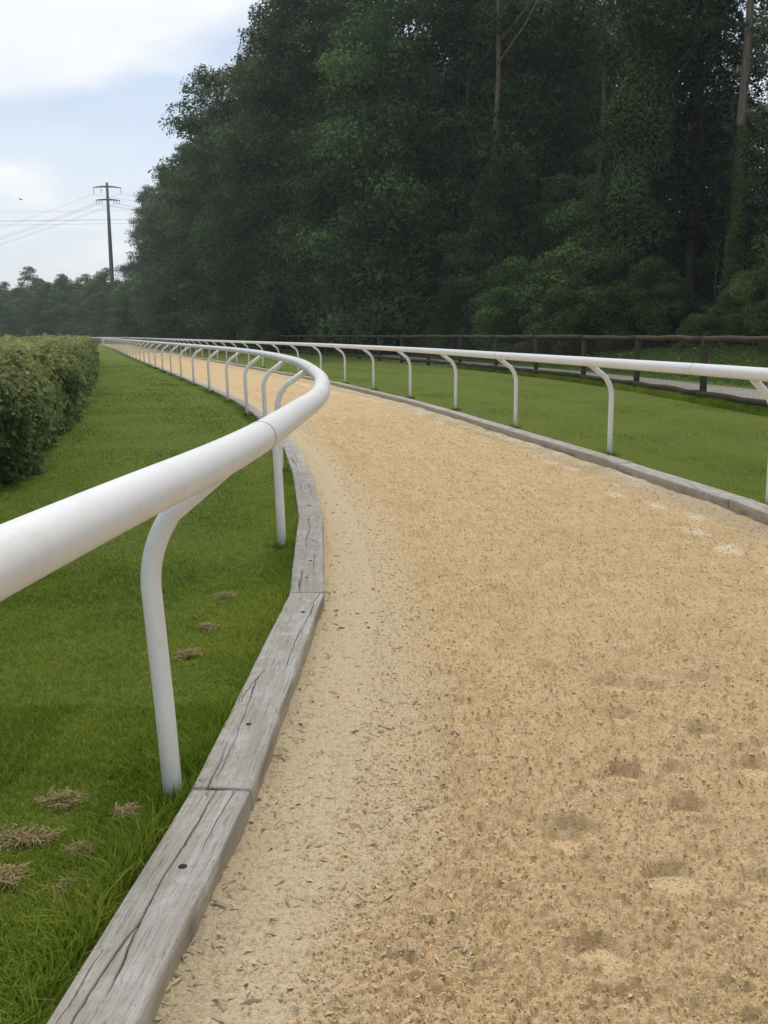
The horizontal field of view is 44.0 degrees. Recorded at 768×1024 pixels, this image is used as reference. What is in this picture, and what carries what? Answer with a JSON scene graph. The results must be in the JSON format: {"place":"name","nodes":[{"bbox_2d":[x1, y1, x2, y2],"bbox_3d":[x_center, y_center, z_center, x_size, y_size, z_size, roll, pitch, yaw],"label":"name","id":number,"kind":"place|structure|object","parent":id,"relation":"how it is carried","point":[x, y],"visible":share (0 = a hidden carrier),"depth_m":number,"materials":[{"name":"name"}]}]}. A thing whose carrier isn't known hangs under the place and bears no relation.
{"place":"outdoors","nodes":[
{"label":"outdoors","id":0,"kind":"place"},
{"bbox_2d":[0,345,767,1023],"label":"lawn","id":1,"kind":"structure","parent":0,"point":[107,354],"depth_m":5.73,"materials":[{"name":"green plant"}]},
{"bbox_2d":[0,861,33,892],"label":"clipping clump","id":2,"kind":"object","parent":1,"relation":"on","point":[7,876],"visible":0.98,"depth_m":2.60,"materials":[{"name":"beige plant"}]},
{"bbox_2d":[0,823,69,852],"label":"clipping clump","id":3,"kind":"object","parent":1,"relation":"on","point":[29,835],"visible":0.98,"depth_m":2.79,"materials":[{"name":"beige plant"}]},
{"bbox_2d":[0,332,99,488],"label":"clipped hedge","id":4,"kind":"object","parent":1,"relation":"on","point":[47,382],"visible":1,"depth_m":10.83,"materials":[{"name":"green plant"}]},
{"bbox_2d":[35,786,90,810],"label":"clipping clump","id":5,"kind":"object","parent":1,"relation":"on","point":[60,795],"visible":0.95,"depth_m":3.02,"materials":[{"name":"beige plant"}]},
{"bbox_2d":[33,869,96,906],"bbox_3d":[-0.840,1.006,2.543,0.157,0.048,0.172,5,12,28],"label":"clipping clump","id":6,"kind":"object","parent":1,"relation":"on","point":[60,880],"visible":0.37,"depth_m":2.53,"materials":[{"name":"brown plant"}]},
{"bbox_2d":[0,0,767,295],"label":"sky","id":7,"kind":"structure","parent":0,"point":[86,86],"materials":[{"name":"white"}]},
{"bbox_2d":[106,339,767,501],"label":"lawn bank","id":8,"kind":"structure","parent":0,"point":[398,367],"depth_m":17.78,"materials":[{"name":"green plant"}]},
{"bbox_2d":[0,284,21,337],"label":"broadleaf tree","id":9,"kind":"object","parent":8,"relation":"on","point":[6,296],"visible":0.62,"depth_m":208.71,"materials":[{"name":"green plant"}]},
{"bbox_2d":[0,298,28,336],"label":"broadleaf tree","id":10,"kind":"object","parent":8,"relation":"on","point":[4,324],"visible":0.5,"depth_m":206.97,"materials":[{"name":"green plant"}]},
{"bbox_2d":[10,266,42,308],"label":"broadleaf tree","id":11,"kind":"object","parent":8,"relation":"on","point":[26,274],"visible":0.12,"depth_m":228.69,"materials":[{"name":"green plant"}]},
{"bbox_2d":[17,282,58,335],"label":"broadleaf tree","id":12,"kind":"object","parent":8,"relation":"on","point":[35,296],"visible":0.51,"depth_m":201.86,"materials":[{"name":"green plant"}]},
{"bbox_2d":[22,282,68,335],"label":"broadleaf tree","id":13,"kind":"object","parent":8,"relation":"on","point":[42,320],"visible":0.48,"depth_m":200.24,"materials":[{"name":"green plant"}]},
{"bbox_2d":[41,273,81,335],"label":"broadleaf tree","id":14,"kind":"object","parent":8,"relation":"on","point":[55,292],"visible":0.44,"depth_m":198.09,"materials":[{"name":"green plant"}]},
{"bbox_2d":[45,283,89,335],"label":"broadleaf tree","id":15,"kind":"object","parent":8,"relation":"on","point":[78,286],"visible":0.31,"depth_m":196.64,"materials":[{"name":"green plant"}]},
{"bbox_2d":[62,281,102,334],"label":"broadleaf tree","id":16,"kind":"object","parent":8,"relation":"on","point":[76,302],"visible":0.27,"depth_m":193.35,"materials":[{"name":"green plant"}]},
{"bbox_2d":[65,280,123,335],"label":"broadleaf tree","id":17,"kind":"object","parent":8,"relation":"on","point":[82,295],"visible":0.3,"depth_m":188.88,"materials":[{"name":"green plant"}]},
{"bbox_2d":[76,290,132,343],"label":"broadleaf tree","id":18,"kind":"object","parent":8,"relation":"on","point":[88,312],"visible":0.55,"depth_m":180.77,"materials":[{"name":"green plant"}]},
{"bbox_2d":[93,182,119,289],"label":"utility pole","id":19,"kind":"object","parent":8,"relation":"on","point":[111,268],"visible":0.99,"depth_m":194.29,"materials":[{"name":"wood"}]},
{"bbox_2d":[86,281,141,342],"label":"broadleaf tree","id":20,"kind":"object","parent":8,"relation":"on","point":[113,285],"visible":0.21,"depth_m":183.85,"materials":[{"name":"green plant"}]},
{"bbox_2d":[93,281,142,342],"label":"broadleaf tree","id":21,"kind":"object","parent":8,"relation":"on","point":[131,315],"visible":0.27,"depth_m":180.62,"materials":[{"name":"green plant"}]},
{"bbox_2d":[96,281,150,343],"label":"broadleaf tree","id":22,"kind":"object","parent":8,"relation":"on","point":[114,314],"visible":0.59,"depth_m":176.04,"materials":[{"name":"green plant"}]},
{"bbox_2d":[114,184,154,340],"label":"broadleaf tree","id":23,"kind":"object","parent":8,"relation":"on","point":[142,194],"visible":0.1,"depth_m":202.25,"materials":[{"name":"green plant"}]},
{"bbox_2d":[119,199,154,340],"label":"broadleaf tree","id":24,"kind":"object","parent":8,"relation":"on","point":[136,238],"visible":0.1,"depth_m":196.77,"materials":[{"name":"green plant"}]},
{"bbox_2d":[123,181,168,340],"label":"broadleaf tree","id":25,"kind":"object","parent":8,"relation":"on","point":[139,262],"visible":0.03,"depth_m":171.84,"materials":[{"name":"green plant"}]},
{"bbox_2d":[130,199,174,340],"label":"broadleaf tree","id":26,"kind":"object","parent":8,"relation":"on","point":[137,294],"visible":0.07,"depth_m":157.09,"materials":[{"name":"green plant"}]},
{"bbox_2d":[125,142,208,345],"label":"broadleaf tree","id":27,"kind":"object","parent":8,"relation":"on","point":[148,302],"visible":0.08,"depth_m":133.99,"materials":[{"name":"green plant"}]},
{"bbox_2d":[138,118,211,342],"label":"broadleaf tree","id":28,"kind":"object","parent":8,"relation":"on","point":[158,289],"visible":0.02,"depth_m":115.86,"materials":[{"name":"green plant"}]},
{"bbox_2d":[131,104,241,342],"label":"broadleaf tree","id":29,"kind":"object","parent":8,"relation":"on","point":[149,246],"visible":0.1,"depth_m":112.79,"materials":[{"name":"green plant"}]},
{"bbox_2d":[165,122,229,345],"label":"broadleaf tree","id":30,"kind":"object","parent":8,"relation":"on","point":[182,304],"visible":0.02,"depth_m":110.84,"materials":[{"name":"green plant"}]},
{"bbox_2d":[148,63,289,348],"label":"broadleaf tree","id":31,"kind":"object","parent":8,"relation":"on","point":[190,289],"visible":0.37,"depth_m":95.65,"materials":[{"name":"green plant"}]},
{"bbox_2d":[149,100,290,340],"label":"broadleaf tree","id":32,"kind":"object","parent":8,"relation":"on","point":[180,201],"visible":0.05,"depth_m":104.72,"materials":[{"name":"green plant"}]},
{"bbox_2d":[188,51,290,339],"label":"broadleaf tree","id":33,"kind":"object","parent":8,"relation":"on","point":[230,67],"visible":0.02,"depth_m":98.80,"materials":[{"name":"green plant"}]},
{"bbox_2d":[202,3,278,316],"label":"broadleaf tree","id":34,"kind":"object","parent":8,"relation":"on","point":[243,32],"visible":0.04,"depth_m":94.50,"materials":[{"name":"green plant"}]},
{"bbox_2d":[184,13,323,349],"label":"broadleaf tree","id":35,"kind":"object","parent":8,"relation":"on","point":[214,200],"visible":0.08,"depth_m":86.10,"materials":[{"name":"green plant"}]},
{"bbox_2d":[184,53,327,346],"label":"broadleaf tree","id":36,"kind":"object","parent":8,"relation":"on","point":[215,326],"visible":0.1,"depth_m":87.73,"materials":[{"name":"green plant"}]},
{"bbox_2d":[240,312,272,349],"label":"edge bush","id":37,"kind":"object","parent":8,"relation":"on","point":[255,335],"visible":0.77,"depth_m":80.10,"materials":[{"name":"green plant"}]},
{"bbox_2d":[194,0,341,349],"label":"broadleaf tree","id":38,"kind":"object","parent":8,"relation":"on","point":[248,162],"visible":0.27,"depth_m":79.64,"materials":[{"name":"green plant"}]},
{"bbox_2d":[258,329,286,351],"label":"edge bush","id":39,"kind":"object","parent":8,"relation":"on","point":[271,337],"visible":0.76,"depth_m":76.50,"materials":[{"name":"green plant"}]},
{"bbox_2d":[209,18,339,349],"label":"broadleaf tree","id":40,"kind":"object","parent":8,"relation":"on","point":[236,271],"visible":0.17,"depth_m":81.05,"materials":[{"name":"green plant"}]},
{"bbox_2d":[304,318,336,353],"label":"edge bush","id":41,"kind":"object","parent":8,"relation":"on","point":[320,339],"visible":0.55,"depth_m":68.56,"materials":[{"name":"green plant"}]},
{"bbox_2d":[229,0,413,349],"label":"broadleaf tree","id":42,"kind":"object","parent":8,"relation":"on","point":[269,191],"visible":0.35,"depth_m":73.33,"materials":[{"name":"green plant"}]},
{"bbox_2d":[244,7,428,337],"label":"broadleaf tree","id":43,"kind":"object","parent":8,"relation":"on","point":[324,112],"visible":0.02,"depth_m":79.82,"materials":[{"name":"green plant"}]},
{"bbox_2d":[262,0,422,349],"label":"broadleaf tree","id":44,"kind":"object","parent":8,"relation":"on","point":[319,36],"visible":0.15,"depth_m":70.54,"materials":[{"name":"green plant"}]},
{"bbox_2d":[246,0,468,350],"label":"broadleaf tree","id":45,"kind":"object","parent":8,"relation":"on","point":[328,207],"visible":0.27,"depth_m":66.97,"materials":[{"name":"green plant"}]},
{"bbox_2d":[361,323,399,354],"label":"edge bush","id":46,"kind":"object","parent":8,"relation":"on","point":[375,340],"visible":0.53,"depth_m":63.55,"materials":[{"name":"green plant"}]},
{"bbox_2d":[292,0,506,353],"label":"broadleaf tree","id":47,"kind":"object","parent":8,"relation":"on","point":[337,147],"visible":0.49,"depth_m":60.66,"materials":[{"name":"green plant"}]},
{"bbox_2d":[403,316,429,353],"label":"edge bush","id":48,"kind":"object","parent":8,"relation":"on","point":[415,340],"visible":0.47,"depth_m":60.56,"materials":[{"name":"green plant"}]},
{"bbox_2d":[418,309,473,353],"bbox_3d":[3.953,-10.890,57.649,3.714,3.045,3.846,-10,14,-40],"label":"edge bush","id":49,"kind":"object","parent":8,"relation":"on","point":[442,331],"visible":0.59,"depth_m":56.97,"materials":[{"name":"green plant"}]},
{"bbox_2d":[295,0,613,348],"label":"broadleaf tree","id":50,"kind":"object","parent":8,"relation":"on","point":[524,149],"visible":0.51,"depth_m":58.32,"materials":[{"name":"green plant"}]},
{"bbox_2d":[151,335,767,408],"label":"post and rail fence","id":51,"kind":"object","parent":8,"relation":"on","point":[705,340],"visible":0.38,"depth_m":26.13,"materials":[{"name":"brown wood"}]},
{"bbox_2d":[410,0,538,254],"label":"broadleaf tree","id":52,"kind":"object","parent":8,"relation":"on","point":[459,20],"visible":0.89,"depth_m":55.01,"materials":[{"name":"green plant"}]},
{"bbox_2d":[415,150,560,351],"bbox_3d":[6.319,-13.926,52.641,7.147,11.535,8.274,-10,14,-41],"label":"understorey tree","id":53,"kind":"object","parent":8,"relation":"on","point":[501,167],"visible":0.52,"depth_m":51.98,"materials":[{"name":"green plant"}]},
{"bbox_2d":[439,163,571,350],"bbox_3d":[7.916,-14.333,55.504,9.372,11.050,8.822,-3,11,-11],"label":"understorey tree","id":54,"kind":"object","parent":8,"relation":"on","point":[475,280],"visible":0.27,"depth_m":52.85,"materials":[{"name":"green plant"}]},
{"bbox_2d":[469,254,551,353],"bbox_3d":[6.526,-10.220,47.840,4.715,5.332,4.806,-5,12,-24],"label":"edge bush","id":55,"kind":"object","parent":8,"relation":"on","point":[497,295],"visible":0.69,"depth_m":47.54,"materials":[{"name":"green plant"}]},
{"bbox_2d":[512,271,628,355],"bbox_3d":[8.651,-9.000,43.870,5.254,4.160,5.075,-9,13,-37],"label":"edge bush","id":56,"kind":"object","parent":8,"relation":"on","point":[543,311],"visible":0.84,"depth_m":43.07,"materials":[{"name":"green plant"}]},
{"bbox_2d":[407,343,767,388],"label":"roadside weeds","id":57,"kind":"object","parent":8,"relation":"on","point":[682,356],"visible":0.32,"depth_m":36.73,"materials":[{"name":"green plant"}]},
{"bbox_2d":[513,225,673,350],"bbox_3d":[10.180,-10.757,46.389,7.722,6.331,7.996,1,11,7],"label":"edge bush","id":58,"kind":"object","parent":8,"relation":"on","point":[591,262],"visible":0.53,"depth_m":45.36,"materials":[{"name":"green plant"}]},
{"bbox_2d":[598,254,688,350],"bbox_3d":[12.205,-9.525,43.501,3.970,4.405,3.895,-3,11,-11],"label":"edge bush","id":59,"kind":"object","parent":8,"relation":"on","point":[666,306],"visible":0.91,"depth_m":42.86,"materials":[{"name":"green plant"}]},
{"bbox_2d":[599,257,712,342],"bbox_3d":[13.166,-10.133,46.109,5.483,4.341,5.295,-4,11,-16],"label":"edge bush","id":60,"kind":"object","parent":8,"relation":"on","point":[667,277],"visible":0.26,"depth_m":44.88,"materials":[{"name":"green plant"}]},
{"bbox_2d":[673,305,736,352],"bbox_3d":[12.856,-7.306,38.233,2.494,2.045,2.583,-3,11,-15],"label":"edge bush","id":61,"kind":"object","parent":8,"relation":"on","point":[711,321],"visible":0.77,"depth_m":37.84,"materials":[{"name":"green plant"}]},
{"bbox_2d":[711,240,767,344],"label":"edge bush","id":62,"kind":"object","parent":8,"relation":"on","point":[745,306],"visible":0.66,"depth_m":39.06,"materials":[{"name":"green plant"}]},
{"bbox_2d":[740,294,767,352],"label":"edge bush","id":63,"kind":"object","parent":8,"relation":"on","point":[764,312],"visible":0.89,"depth_m":33.90,"materials":[{"name":"green plant"}]},
{"bbox_2d":[108,344,767,1023],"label":"sand track","id":64,"kind":"structure","parent":0,"point":[324,812],"depth_m":3.47,"materials":[{"name":"beige sand"}]},
{"bbox_2d":[154,447,472,1023],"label":"wood chips","id":65,"kind":"object","parent":64,"relation":"on","point":[201,949],"visible":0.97,"depth_m":2.60,"materials":[{"name":"beige wood"}]},
{"bbox_2d":[372,450,767,1023],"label":"bark fibres","id":66,"kind":"object","parent":64,"relation":"on","point":[684,954],"visible":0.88,"depth_m":2.81,"materials":[{"name":"brown wood"}]},
{"bbox_2d":[365,354,765,399],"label":"gravel road","id":67,"kind":"structure","parent":0,"point":[727,390],"depth_m":25.80,"materials":[{"name":"beige gravel"}]},
{"bbox_2d":[405,325,758,344],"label":"woodland floor","id":68,"kind":"structure","parent":0,"point":[668,341],"depth_m":43.77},
{"bbox_2d":[334,2,484,142],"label":"broadleaf tree","id":69,"kind":"object","parent":68,"relation":"on","point":[435,97],"visible":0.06,"depth_m":71.23,"materials":[{"name":"green plant"}]},
{"bbox_2d":[320,0,586,329],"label":"broadleaf tree","id":70,"kind":"object","parent":68,"relation":"on","point":[439,70],"visible":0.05,"depth_m":66.50,"materials":[{"name":"green plant"}]},
{"bbox_2d":[421,0,584,133],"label":"broadleaf tree","id":71,"kind":"object","parent":68,"relation":"on","point":[492,98],"visible":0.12,"depth_m":63.25,"materials":[{"name":"green plant"}]},
{"bbox_2d":[405,0,626,290],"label":"broadleaf tree","id":72,"kind":"object","parent":68,"relation":"on","point":[554,125],"visible":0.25,"depth_m":58.72,"materials":[{"name":"green plant"}]},
{"bbox_2d":[460,0,608,248],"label":"broadleaf tree","id":73,"kind":"object","parent":68,"relation":"on","point":[597,94],"visible":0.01,"depth_m":68.69,"materials":[{"name":"green plant"}]},
{"bbox_2d":[529,0,622,205],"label":"broadleaf tree","id":74,"kind":"object","parent":68,"relation":"on","point":[586,107],"visible":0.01,"depth_m":73.50,"materials":[{"name":"green plant"}]},
{"bbox_2d":[538,2,623,182],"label":"broadleaf tree","id":75,"kind":"object","parent":68,"relation":"on","point":[583,89],"visible":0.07,"depth_m":65.81,"materials":[{"name":"green plant"}]},
{"bbox_2d":[513,0,679,238],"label":"broadleaf tree","id":76,"kind":"object","parent":68,"relation":"on","point":[605,87],"visible":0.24,"depth_m":57.36,"materials":[{"name":"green plant"}]},
{"bbox_2d":[515,133,678,349],"bbox_3d":[11.665,-14.176,51.533,9.417,11.447,8.864,-5,12,-22],"label":"understorey tree","id":77,"kind":"object","parent":68,"relation":"on","point":[595,201],"visible":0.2,"depth_m":49.41,"materials":[{"name":"green plant"}]},
{"bbox_2d":[551,0,710,216],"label":"broadleaf tree","id":78,"kind":"object","parent":68,"relation":"on","point":[610,14],"visible":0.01,"depth_m":71.45,"materials":[{"name":"green plant"}]},
{"bbox_2d":[523,0,762,347],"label":"ivy clad tree","id":79,"kind":"object","parent":68,"relation":"on","point":[635,108],"visible":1,"depth_m":44.32,"materials":[{"name":"green plant"}]},
{"bbox_2d":[567,0,767,329],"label":"broadleaf tree","id":80,"kind":"object","parent":68,"relation":"on","point":[727,127],"visible":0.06,"depth_m":58.61,"materials":[{"name":"green plant"}]},
{"bbox_2d":[601,0,767,308],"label":"tree","id":81,"kind":"object","parent":68,"relation":"on","point":[695,112],"visible":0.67,"depth_m":46.24,"materials":[{"name":"green plant"}]},
{"bbox_2d":[601,0,767,290],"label":"broadleaf tree","id":82,"kind":"object","parent":68,"relation":"on","point":[757,45],"visible":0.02,"depth_m":64.69,"materials":[{"name":"green plant"}]},
{"bbox_2d":[626,147,767,334],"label":"understorey tree","id":83,"kind":"object","parent":68,"relation":"on","point":[708,263],"visible":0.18,"depth_m":49.13,"materials":[{"name":"green plant"}]},
{"bbox_2d":[662,0,767,277],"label":"broadleaf tree","id":84,"kind":"object","parent":68,"relation":"on","point":[757,66],"visible":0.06,"depth_m":65.40,"materials":[{"name":"green plant"}]},
{"bbox_2d":[680,0,767,184],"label":"broadleaf tree","id":85,"kind":"object","parent":68,"relation":"on","point":[763,12],"visible":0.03,"depth_m":71.80,"materials":[{"name":"green plant"}]},
{"bbox_2d":[696,122,767,295],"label":"understorey tree","id":86,"kind":"object","parent":68,"relation":"on","point":[762,143],"visible":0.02,"depth_m":54.80,"materials":[{"name":"green plant"}]},
{"bbox_2d":[716,0,753,335],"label":"broadleaf tree","id":87,"kind":"object","parent":68,"relation":"on","point":[735,220],"visible":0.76,"depth_m":42.56,"materials":[{"name":"green plant"}]},
{"bbox_2d":[707,127,767,270],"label":"understorey tree","id":88,"kind":"object","parent":68,"relation":"on","point":[761,172],"visible":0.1,"depth_m":50.54,"materials":[{"name":"green plant"}]},
{"bbox_2d":[707,193,767,332],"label":"understorey tree","id":89,"kind":"object","parent":68,"relation":"on","point":[761,224],"visible":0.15,"depth_m":48.08,"materials":[{"name":"green plant"}]},
{"bbox_2d":[747,229,767,317],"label":"understorey tree","id":90,"kind":"object","parent":68,"relation":"on","point":[764,262],"visible":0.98,"depth_m":35.26,"materials":[{"name":"green plant"}]},
{"label":"ground","id":91,"kind":"structure","parent":0,"visible":0},
{"bbox_2d":[47,789,250,1023],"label":"edging timber","id":92,"kind":"object","parent":91,"relation":"on","point":[126,975],"visible":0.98,"depth_m":2.37,"materials":[{"name":"grey wood"}]},
{"bbox_2d":[0,337,329,799],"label":"running rail","id":93,"kind":"object","parent":91,"relation":"on","point":[38,544],"visible":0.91,"depth_m":2.66,"materials":[{"name":"white plastic"}]},
{"bbox_2d":[191,593,324,810],"bbox_3d":[-0.475,0.773,4.193,0.199,0.223,2.318,0,11,2],"label":"edging timber","id":94,"kind":"object","parent":91,"relation":"on","point":[243,753],"visible":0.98,"depth_m":3.71,"materials":[{"name":"grey wood"}]},
{"bbox_2d":[284,447,310,475],"bbox_3d":[-1.016,-0.513,11.026,0.198,0.222,2.318,-2,11,-8],"label":"edging timber","id":95,"kind":"object","parent":91,"relation":"on","point":[296,460],"visible":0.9,"depth_m":10.83,"materials":[{"name":"grey wood"}]},
{"bbox_2d":[289,514,324,605],"bbox_3d":[-0.506,0.341,6.473,0.199,0.222,2.318,-2,11,-3],"label":"edging timber","id":96,"kind":"object","parent":91,"relation":"on","point":[308,566],"visible":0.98,"depth_m":6.14,"materials":[{"name":"grey wood"}]},
{"bbox_2d":[293,472,322,516],"bbox_3d":[-0.716,-0.089,8.752,0.199,0.222,2.318,-2,11,-6],"label":"edging timber","id":97,"kind":"object","parent":91,"relation":"on","point":[307,500],"visible":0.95,"depth_m":8.53,"materials":[{"name":"grey wood"}]},
{"bbox_2d":[100,337,767,503],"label":"running rail","id":98,"kind":"object","parent":91,"relation":"on","point":[755,376],"visible":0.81,"depth_m":11.88,"materials":[{"name":"white plastic"}]},
{"bbox_2d":[451,412,498,429],"bbox_3d":[1.518,-1.479,16.038,0.195,0.220,2.318,-3,11,-11],"label":"edging timber","id":99,"kind":"object","parent":91,"relation":"on","point":[480,422],"visible":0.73,"depth_m":15.89,"materials":[{"name":"grey wood"}]},
{"bbox_2d":[489,424,555,445],"bbox_3d":[1.972,-1.061,13.786,0.198,0.223,2.318,-3,11,-11],"label":"edging timber","id":100,"kind":"object","parent":91,"relation":"on","point":[526,436],"visible":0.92,"depth_m":13.62,"materials":[{"name":"grey wood"}]},
{"bbox_2d":[543,440,632,469],"bbox_3d":[2.424,-0.643,11.533,0.199,0.224,2.318,-2,11,-11],"label":"edging timber","id":101,"kind":"object","parent":91,"relation":"on","point":[595,457],"visible":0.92,"depth_m":11.32,"materials":[{"name":"grey wood"}]},
{"bbox_2d":[618,463,748,508],"bbox_3d":[2.844,-0.214,9.275,0.198,0.222,2.318,-2,11,-10],"label":"edging timber","id":102,"kind":"object","parent":91,"relation":"on","point":[722,498],"visible":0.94,"depth_m":9.04,"materials":[{"name":"grey wood"}]},
{"bbox_2d":[729,499,767,524],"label":"edging timber","id":103,"kind":"object","parent":91,"relation":"on","point":[755,510],"visible":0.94,"depth_m":7.80,"materials":[{"name":"grey wood"}]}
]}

